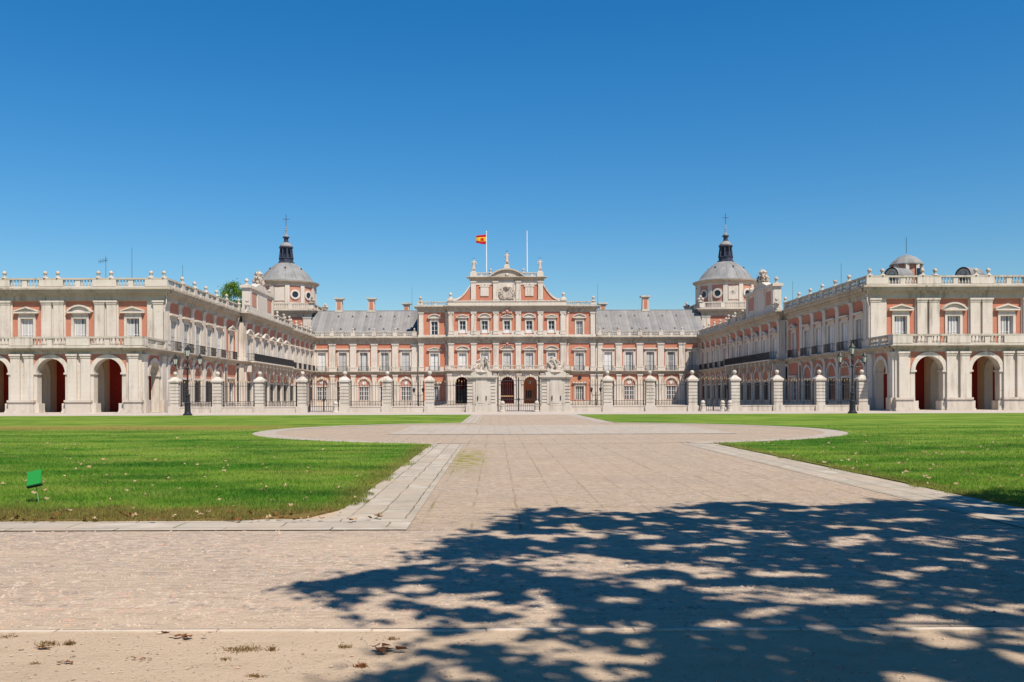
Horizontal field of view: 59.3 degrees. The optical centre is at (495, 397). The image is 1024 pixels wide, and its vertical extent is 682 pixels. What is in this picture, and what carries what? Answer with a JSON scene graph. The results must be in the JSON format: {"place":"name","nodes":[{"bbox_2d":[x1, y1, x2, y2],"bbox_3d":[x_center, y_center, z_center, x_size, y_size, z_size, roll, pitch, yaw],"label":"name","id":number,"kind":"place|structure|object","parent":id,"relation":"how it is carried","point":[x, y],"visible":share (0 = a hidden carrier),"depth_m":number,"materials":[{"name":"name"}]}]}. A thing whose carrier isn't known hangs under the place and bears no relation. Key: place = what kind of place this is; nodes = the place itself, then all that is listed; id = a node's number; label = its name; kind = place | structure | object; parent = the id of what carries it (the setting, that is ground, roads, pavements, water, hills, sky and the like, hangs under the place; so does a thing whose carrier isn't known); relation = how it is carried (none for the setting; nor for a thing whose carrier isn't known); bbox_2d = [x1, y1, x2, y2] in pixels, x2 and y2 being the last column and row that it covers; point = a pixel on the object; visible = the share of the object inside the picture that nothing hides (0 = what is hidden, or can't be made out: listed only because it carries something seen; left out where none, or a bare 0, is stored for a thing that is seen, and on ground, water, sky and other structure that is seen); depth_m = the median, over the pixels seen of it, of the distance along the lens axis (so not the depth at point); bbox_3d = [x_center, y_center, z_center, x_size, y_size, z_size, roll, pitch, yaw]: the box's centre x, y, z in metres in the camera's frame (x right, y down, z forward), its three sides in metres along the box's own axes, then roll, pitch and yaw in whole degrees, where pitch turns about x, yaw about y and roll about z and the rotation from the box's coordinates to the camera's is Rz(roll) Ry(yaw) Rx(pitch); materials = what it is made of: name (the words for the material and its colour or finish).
{"place":"outdoors","nodes":[
{"label":"outdoors","id":0,"kind":"place"},
{"bbox_2d":[253,226,328,328],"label":"dome tower","id":1,"kind":"structure","parent":0,"point":[291,285],"depth_m":194.52,"materials":[{"name":"stone"}]},
{"bbox_2d":[0,415,1023,521],"bbox_3d":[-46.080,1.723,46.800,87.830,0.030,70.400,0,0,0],"label":"lawn","id":2,"kind":"structure","parent":0,"point":[183,422],"depth_m":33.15,"materials":[{"name":"plant"}]},
{"bbox_2d":[26,469,42,501],"bbox_3d":[-6.890,1.349,13.444,0.267,0.546,0.131,0,0,0],"label":"lawn marker","id":3,"kind":"object","parent":2,"relation":"on","point":[34,478],"visible":0.88,"depth_m":13.43,"materials":[{"name":"green paint"}]},
{"bbox_2d":[0,529,1023,629],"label":"cobbled road","id":4,"kind":"structure","parent":0,"point":[772,543],"depth_m":7.98,"materials":[{"name":"stone"}]},
{"bbox_2d":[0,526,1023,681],"bbox_3d":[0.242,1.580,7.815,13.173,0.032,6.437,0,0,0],"label":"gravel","id":5,"kind":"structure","parent":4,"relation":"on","point":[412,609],"depth_m":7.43,"materials":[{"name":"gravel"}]},
{"bbox_2d":[0,415,1023,681],"bbox_3d":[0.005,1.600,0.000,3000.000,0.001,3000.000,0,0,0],"label":"ground","id":6,"kind":"structure","parent":0,"point":[434,653],"depth_m":5.55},
{"bbox_2d":[0,269,316,413],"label":"palace wing","id":7,"kind":"structure","parent":6,"relation":"on","point":[108,345],"depth_m":102.43,"materials":[{"name":"stone"}]},
{"bbox_2d":[13,306,38,341],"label":"window","id":8,"kind":"structure","parent":7,"relation":"in","point":[26,315],"depth_m":102.52,"materials":[{"name":"stone"}]},
{"bbox_2d":[65,305,92,336],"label":"window","id":9,"kind":"structure","parent":7,"relation":"in","point":[79,313],"depth_m":102.52,"materials":[{"name":"stone"}]},
{"bbox_2d":[120,306,144,335],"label":"window","id":10,"kind":"structure","parent":7,"relation":"in","point":[132,315],"depth_m":102.52,"materials":[{"name":"stone"}]},
{"bbox_2d":[170,313,180,349],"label":"window","id":11,"kind":"structure","parent":7,"relation":"in","point":[173,317],"depth_m":105.34,"materials":[{"name":"stone"}]},
{"bbox_2d":[182,317,192,351],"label":"window","id":12,"kind":"structure","parent":7,"relation":"in","point":[186,321],"depth_m":109.75,"materials":[{"name":"stone"}]},
{"bbox_2d":[195,320,204,353],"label":"window","id":13,"kind":"structure","parent":7,"relation":"in","point":[198,328],"depth_m":114.36,"materials":[{"name":"stone"}]},
{"bbox_2d":[228,326,235,358],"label":"window","id":14,"kind":"structure","parent":7,"relation":"in","point":[231,329],"depth_m":128.66,"materials":[{"name":"stone"}]},
{"bbox_2d":[0,519,412,530],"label":"paving strip","id":15,"kind":"object","parent":6,"relation":"on","point":[326,524],"visible":1,"depth_m":11.22,"materials":[{"name":"stone"}]},
{"bbox_2d":[217,278,241,310],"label":"tree","id":16,"kind":"object","parent":6,"relation":"on","point":[231,287],"visible":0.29,"depth_m":179.66,"materials":[{"name":"green plant"}]},
{"bbox_2d":[217,642,261,653],"bbox_3d":[-1.585,1.592,5.708,0.370,0.026,0.184,0,0,-14],"label":"weed tuft","id":17,"kind":"object","parent":6,"relation":"on","point":[236,648],"visible":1,"depth_m":5.70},
{"bbox_2d":[310,298,418,405],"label":"palace range","id":18,"kind":"structure","parent":6,"relation":"on","point":[371,343],"depth_m":186.50,"materials":[{"name":"stone"}]},
{"bbox_2d":[315,349,327,370],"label":"window","id":19,"kind":"structure","parent":18,"relation":"in","point":[321,354],"depth_m":186.74,"materials":[{"name":"stone"}]},
{"bbox_2d":[317,379,327,400],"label":"window","id":20,"kind":"structure","parent":18,"relation":"in","point":[320,382],"depth_m":186.64,"materials":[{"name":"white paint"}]},
{"bbox_2d":[336,349,348,370],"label":"window","id":21,"kind":"structure","parent":18,"relation":"in","point":[342,354],"depth_m":186.74,"materials":[{"name":"stone"}]},
{"bbox_2d":[357,349,369,370],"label":"window","id":22,"kind":"structure","parent":18,"relation":"in","point":[363,353],"depth_m":186.69,"materials":[{"name":"stone"}]},
{"bbox_2d":[358,379,369,399],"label":"window","id":23,"kind":"structure","parent":18,"relation":"in","point":[363,390],"depth_m":186.64,"materials":[{"name":"glass"}]},
{"bbox_2d":[378,349,390,370],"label":"window","id":24,"kind":"structure","parent":18,"relation":"in","point":[384,353],"depth_m":186.69,"materials":[{"name":"stone"}]},
{"bbox_2d":[399,349,411,370],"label":"window","id":25,"kind":"structure","parent":18,"relation":"in","point":[405,353],"depth_m":186.74,"materials":[{"name":"stone"}]},
{"bbox_2d":[400,379,411,399],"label":"window","id":26,"kind":"structure","parent":18,"relation":"in","point":[408,390],"depth_m":186.64,"materials":[{"name":"glass"}]},
{"bbox_2d":[328,444,463,523],"bbox_3d":[-1.630,1.593,21.050,1.130,0.001,19.701,0,0,0],"label":"paving strip","id":27,"kind":"object","parent":6,"relation":"on","point":[405,492],"visible":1,"depth_m":15.55,"materials":[{"name":"stone"}]},
{"bbox_2d":[413,265,600,405],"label":"palace pavilion","id":28,"kind":"structure","parent":6,"relation":"on","point":[506,320],"depth_m":184.90,"materials":[{"name":"stone"}]},
{"bbox_2d":[427,314,440,334],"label":"window","id":29,"kind":"structure","parent":28,"relation":"in","point":[434,319],"depth_m":185.92,"materials":[{"name":"stone"}]},
{"bbox_2d":[427,347,441,370],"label":"window","id":30,"kind":"structure","parent":28,"relation":"in","point":[434,352],"depth_m":186.01,"materials":[{"name":"stone"}]},
{"bbox_2d":[455,346,469,368],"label":"window","id":31,"kind":"structure","parent":28,"relation":"in","point":[462,354],"depth_m":184.79,"materials":[{"name":"stone"}]},
{"bbox_2d":[478,313,490,332],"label":"window","id":32,"kind":"structure","parent":28,"relation":"in","point":[484,321],"depth_m":184.79,"materials":[{"name":"stone"}]},
{"bbox_2d":[500,345,514,368],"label":"window","id":33,"kind":"structure","parent":28,"relation":"in","point":[506,351],"depth_m":184.97,"materials":[{"name":"stone"}]},
{"bbox_2d":[522,346,535,368],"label":"window","id":34,"kind":"structure","parent":28,"relation":"in","point":[529,354],"depth_m":184.79,"materials":[{"name":"stone"}]},
{"bbox_2d":[523,313,535,332],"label":"window","id":35,"kind":"structure","parent":28,"relation":"in","point":[529,319],"depth_m":184.79,"materials":[{"name":"stone"}]},
{"bbox_2d":[572,346,586,369],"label":"window","id":36,"kind":"structure","parent":28,"relation":"in","point":[579,352],"depth_m":186.24,"materials":[{"name":"stone"}]},
{"bbox_2d":[573,313,585,333],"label":"window","id":37,"kind":"structure","parent":28,"relation":"in","point":[579,319],"depth_m":185.92,"materials":[{"name":"stone"}]},
{"bbox_2d":[573,382,585,399],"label":"window","id":38,"kind":"structure","parent":28,"relation":"in","point":[579,387],"depth_m":186.10,"materials":[{"name":"stone"}]},
{"bbox_2d":[0,627,1023,632],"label":"kerb","id":39,"kind":"structure","parent":6,"relation":"on","point":[529,629],"depth_m":6.16,"materials":[{"name":"stone"}]},
{"bbox_2d":[596,295,703,404],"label":"palace range","id":40,"kind":"structure","parent":6,"relation":"on","point":[638,345],"depth_m":186.50,"materials":[{"name":"stone"}]},
{"bbox_2d":[602,348,614,369],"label":"window","id":41,"kind":"structure","parent":40,"relation":"in","point":[608,353],"depth_m":186.74,"materials":[{"name":"stone"}]},
{"bbox_2d":[623,348,635,369],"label":"window","id":42,"kind":"structure","parent":40,"relation":"in","point":[629,353],"depth_m":186.74,"materials":[{"name":"stone"}]},
{"bbox_2d":[625,378,634,399],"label":"window","id":43,"kind":"structure","parent":40,"relation":"in","point":[628,389],"depth_m":186.64,"materials":[{"name":"glass"}]},
{"bbox_2d":[644,348,656,369],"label":"window","id":44,"kind":"structure","parent":40,"relation":"in","point":[650,353],"depth_m":186.74,"materials":[{"name":"stone"}]},
{"bbox_2d":[665,348,677,369],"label":"window","id":45,"kind":"structure","parent":40,"relation":"in","point":[671,353],"depth_m":186.69,"materials":[{"name":"stone"}]},
{"bbox_2d":[666,378,676,398],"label":"window","id":46,"kind":"structure","parent":40,"relation":"in","point":[673,389],"depth_m":186.64,"materials":[{"name":"glass"}]},
{"bbox_2d":[686,348,698,369],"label":"window","id":47,"kind":"structure","parent":40,"relation":"in","point":[692,353],"depth_m":186.74,"materials":[{"name":"stone"}]},
{"bbox_2d":[407,415,1019,529],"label":"avenue","id":48,"kind":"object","parent":6,"relation":"on","point":[645,486],"visible":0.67,"depth_m":14.56,"materials":[{"name":"stone"}]},
{"bbox_2d":[682,443,1023,522],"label":"paving strip","id":49,"kind":"object","parent":6,"relation":"on","point":[967,505],"visible":1,"depth_m":15.79,"materials":[{"name":"stone"}]},
{"bbox_2d":[697,268,1023,410],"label":"palace wing","id":50,"kind":"structure","parent":6,"relation":"on","point":[932,342],"depth_m":102.50,"materials":[{"name":"stone"}]},
{"bbox_2d":[769,328,776,358],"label":"window","id":51,"kind":"structure","parent":50,"relation":"in","point":[773,331],"depth_m":134.34,"materials":[{"name":"stone"}]},
{"bbox_2d":[788,324,797,356],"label":"window","id":52,"kind":"structure","parent":50,"relation":"in","point":[793,328],"depth_m":128.56,"materials":[{"name":"stone"}]},
{"bbox_2d":[801,324,810,354],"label":"window","id":53,"kind":"structure","parent":50,"relation":"in","point":[807,326],"depth_m":123.03,"materials":[{"name":"stone"}]},
{"bbox_2d":[812,321,821,353],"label":"window","id":54,"kind":"structure","parent":50,"relation":"in","point":[818,325],"depth_m":118.49,"materials":[{"name":"stone"}]},
{"bbox_2d":[824,318,834,351],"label":"window","id":55,"kind":"structure","parent":50,"relation":"in","point":[830,326],"depth_m":114.26,"materials":[{"name":"stone"}]},
{"bbox_2d":[829,365,835,400],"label":"window","id":56,"kind":"structure","parent":50,"relation":"in","point":[832,388],"depth_m":114.15,"materials":[{"name":"glass"}]},
{"bbox_2d":[837,315,848,349],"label":"window","id":57,"kind":"structure","parent":50,"relation":"in","point":[844,319],"depth_m":109.72,"materials":[{"name":"stone"}]},
{"bbox_2d":[841,363,848,400],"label":"window","id":58,"kind":"structure","parent":50,"relation":"in","point":[845,371],"depth_m":110.02,"materials":[{"name":"glass"}]},
{"bbox_2d":[851,311,862,347],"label":"window","id":59,"kind":"structure","parent":50,"relation":"in","point":[858,315],"depth_m":105.47,"materials":[{"name":"stone"}]},
{"bbox_2d":[884,267,912,283],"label":"dormer","id":60,"kind":"object","parent":50,"relation":"on","point":[895,271],"visible":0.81,"depth_m":107.75,"materials":[{"name":"metal"}]},
{"bbox_2d":[888,304,913,333],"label":"window","id":61,"kind":"structure","parent":50,"relation":"in","point":[900,313],"depth_m":102.50,"materials":[{"name":"stone"}]},
{"bbox_2d":[889,238,923,283],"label":"roof lantern","id":62,"kind":"object","parent":50,"relation":"on","point":[914,264],"visible":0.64,"depth_m":110.50,"materials":[{"name":"grey paint"}]},
{"bbox_2d":[940,302,967,339],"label":"window","id":63,"kind":"structure","parent":50,"relation":"in","point":[953,312],"depth_m":102.50,"materials":[{"name":"stone"}]},
{"bbox_2d":[955,267,984,283],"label":"dormer","id":64,"kind":"object","parent":50,"relation":"on","point":[964,271],"visible":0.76,"depth_m":107.78,"materials":[{"name":"metal"}]},
{"bbox_2d":[994,303,1019,342],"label":"window","id":65,"kind":"structure","parent":50,"relation":"in","point":[1006,312],"depth_m":102.50,"materials":[{"name":"stone"}]},
{"bbox_2d":[983,517,1023,526],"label":"paving strip","id":66,"kind":"object","parent":6,"relation":"on","point":[1017,521],"visible":1,"depth_m":11.42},
{"bbox_2d":[0,411,1023,415],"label":"terrace path","id":67,"kind":"structure","parent":0,"point":[530,413],"depth_m":89.58,"materials":[{"name":"stone"}]},
{"bbox_2d":[168,372,182,412],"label":"fence pier","id":68,"kind":"structure","parent":67,"relation":"on","point":[174,394],"depth_m":98.52,"materials":[{"name":"stone"}]},
{"bbox_2d":[172,345,202,414],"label":"street lamp","id":69,"kind":"object","parent":67,"relation":"on","point":[187,403],"visible":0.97,"depth_m":82.88,"materials":[{"name":"black metal"}]},
{"bbox_2d":[179,380,211,412],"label":"iron fence","id":70,"kind":"object","parent":67,"relation":"on","point":[200,409],"visible":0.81,"depth_m":98.97,"materials":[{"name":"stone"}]},
{"bbox_2d":[211,372,223,412],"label":"fence pier","id":71,"kind":"structure","parent":67,"relation":"on","point":[217,394],"depth_m":98.52,"materials":[{"name":"stone"}]},
{"bbox_2d":[222,380,254,412],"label":"iron fence","id":72,"kind":"object","parent":67,"relation":"on","point":[240,409],"visible":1,"depth_m":98.97,"materials":[{"name":"stone"}]},
{"bbox_2d":[253,371,265,412],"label":"fence pier","id":73,"kind":"structure","parent":67,"relation":"on","point":[260,394],"depth_m":98.52,"materials":[{"name":"stone"}]},
{"bbox_2d":[265,380,296,412],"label":"iron fence","id":74,"kind":"object","parent":67,"relation":"on","point":[285,409],"visible":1,"depth_m":98.97,"materials":[{"name":"stone"}]},
{"bbox_2d":[296,371,308,412],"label":"fence pier","id":75,"kind":"structure","parent":67,"relation":"on","point":[302,394],"depth_m":98.52,"materials":[{"name":"stone"}]},
{"bbox_2d":[308,375,338,411],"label":"iron gate","id":76,"kind":"structure","parent":67,"relation":"on","point":[309,393],"depth_m":98.98,"materials":[{"name":"metal"}]},
{"bbox_2d":[339,371,350,411],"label":"fence pier","id":77,"kind":"structure","parent":67,"relation":"on","point":[344,381],"depth_m":98.52,"materials":[{"name":"stone"}]},
{"bbox_2d":[350,380,381,411],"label":"iron fence","id":78,"kind":"object","parent":67,"relation":"on","point":[367,408],"visible":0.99,"depth_m":98.58,"materials":[{"name":"stone"}]},
{"bbox_2d":[381,371,392,411],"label":"fence pier","id":79,"kind":"structure","parent":67,"relation":"on","point":[387,381],"depth_m":98.52,"materials":[{"name":"stone"}]},
{"bbox_2d":[392,380,423,411],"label":"iron fence","id":80,"kind":"object","parent":67,"relation":"on","point":[404,408],"visible":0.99,"depth_m":98.97,"materials":[{"name":"stone"}]},
{"bbox_2d":[424,371,434,411],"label":"fence pier","id":81,"kind":"structure","parent":67,"relation":"on","point":[429,381],"depth_m":98.52,"materials":[{"name":"stone"}]},
{"bbox_2d":[435,379,467,411],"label":"iron fence","id":82,"kind":"object","parent":67,"relation":"on","point":[450,408],"visible":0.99,"depth_m":98.97,"materials":[{"name":"stone"}]},
{"bbox_2d":[465,372,497,411],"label":"pedestal","id":83,"kind":"object","parent":67,"relation":"on","point":[481,392],"visible":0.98,"depth_m":98.03,"materials":[{"name":"stone"}]},
{"bbox_2d":[471,356,490,371],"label":"sculpture","id":84,"kind":"object","parent":83,"relation":"on","point":[482,359],"visible":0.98,"depth_m":98.88,"materials":[{"name":"stone"}]},
{"bbox_2d":[497,372,539,411],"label":"iron gate","id":85,"kind":"structure","parent":67,"relation":"on","point":[518,398],"depth_m":98.97,"materials":[{"name":"metal"}]},
{"bbox_2d":[539,372,572,411],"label":"pedestal","id":86,"kind":"object","parent":67,"relation":"on","point":[555,393],"visible":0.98,"depth_m":98.03,"materials":[{"name":"stone"}]},
{"bbox_2d":[546,356,564,371],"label":"sculpture","id":87,"kind":"object","parent":86,"relation":"on","point":[555,366],"visible":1,"depth_m":98.82,"materials":[{"name":"stone"}]},
{"bbox_2d":[569,379,601,411],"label":"iron fence","id":88,"kind":"object","parent":67,"relation":"on","point":[586,408],"visible":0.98,"depth_m":98.97,"materials":[{"name":"stone"}]},
{"bbox_2d":[601,370,613,411],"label":"fence pier","id":89,"kind":"structure","parent":67,"relation":"on","point":[607,405],"depth_m":98.52,"materials":[{"name":"stone"}]},
{"bbox_2d":[613,379,644,411],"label":"iron fence","id":90,"kind":"object","parent":67,"relation":"on","point":[632,407],"visible":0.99,"depth_m":98.97,"materials":[{"name":"stone"}]},
{"bbox_2d":[643,370,655,410],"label":"fence pier","id":91,"kind":"structure","parent":67,"relation":"on","point":[649,381],"depth_m":98.52,"materials":[{"name":"stone"}]},
{"bbox_2d":[655,379,687,410],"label":"iron fence","id":92,"kind":"object","parent":67,"relation":"on","point":[669,407],"visible":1,"depth_m":98.58,"materials":[{"name":"stone"}]},
{"bbox_2d":[685,370,698,410],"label":"fence pier","id":93,"kind":"structure","parent":67,"relation":"on","point":[692,380],"depth_m":98.52,"materials":[{"name":"stone"}]},
{"bbox_2d":[698,374,728,410],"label":"iron gate","id":94,"kind":"structure","parent":67,"relation":"on","point":[727,392],"depth_m":98.98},
{"bbox_2d":[729,370,740,410],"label":"fence pier","id":95,"kind":"structure","parent":67,"relation":"on","point":[734,387],"depth_m":98.52,"materials":[{"name":"stone"}]},
{"bbox_2d":[740,378,772,410],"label":"iron fence","id":96,"kind":"object","parent":67,"relation":"on","point":[759,407],"visible":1,"depth_m":98.97,"materials":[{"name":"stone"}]},
{"bbox_2d":[770,370,783,410],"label":"fence pier","id":97,"kind":"structure","parent":67,"relation":"on","point":[777,391],"depth_m":98.52,"materials":[{"name":"stone"}]},
{"bbox_2d":[783,379,814,410],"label":"iron fence","id":98,"kind":"object","parent":67,"relation":"on","point":[799,407],"visible":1,"depth_m":98.97,"materials":[{"name":"stone"}]},
{"bbox_2d":[812,370,826,410],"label":"fence pier","id":99,"kind":"structure","parent":67,"relation":"on","point":[819,392],"depth_m":98.52,"materials":[{"name":"stone"}]},
{"bbox_2d":[825,378,857,410],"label":"iron fence","id":100,"kind":"object","parent":67,"relation":"on","point":[836,407],"visible":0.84,"depth_m":98.97,"materials":[{"name":"stone"}]},
{"bbox_2d":[837,343,866,412],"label":"street lamp","id":101,"kind":"object","parent":67,"relation":"on","point":[852,401],"visible":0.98,"depth_m":82.89,"materials":[{"name":"black metal"}]},
{"bbox_2d":[854,370,868,410],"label":"fence pier","id":102,"kind":"structure","parent":67,"relation":"on","point":[861,391],"depth_m":98.52,"materials":[{"name":"stone"}]},
{"bbox_2d":[0,0,1023,310],"label":"sky","id":103,"kind":"structure","parent":0,"point":[386,137],"materials":[{"name":"blue"}]},
{"bbox_2d":[165,404,875,412],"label":"courtyard","id":104,"kind":"structure","parent":0,"point":[531,407],"depth_m":139.96,"materials":[{"name":"stone"}]},
{"bbox_2d":[276,423,823,443],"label":"round plaza","id":105,"kind":"structure","parent":0,"point":[381,433],"depth_m":36.95,"materials":[{"name":"stone"}]},
{"bbox_2d":[252,422,848,443],"bbox_3d":[2.405,1.573,43.200,27.300,0.001,25.704,0,0,0],"label":"plaza edging","id":106,"kind":"object","parent":105,"relation":"on","point":[273,434],"visible":0.88,"depth_m":38.18,"materials":[{"name":"stone"}]},
{"bbox_2d":[391,425,731,433],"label":"cross paving","id":107,"kind":"structure","parent":105,"relation":"on","point":[549,429],"depth_m":43.49,"materials":[{"name":"stone"}]},
{"bbox_2d":[683,213,756,327],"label":"dome tower","id":108,"kind":"structure","parent":0,"point":[724,283],"depth_m":194.40,"materials":[{"name":"stone"}]},
{"bbox_2d":[577,413,1023,507],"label":"lawn","id":109,"kind":"structure","parent":0,"point":[988,420],"depth_m":46.38,"materials":[{"name":"plant"}]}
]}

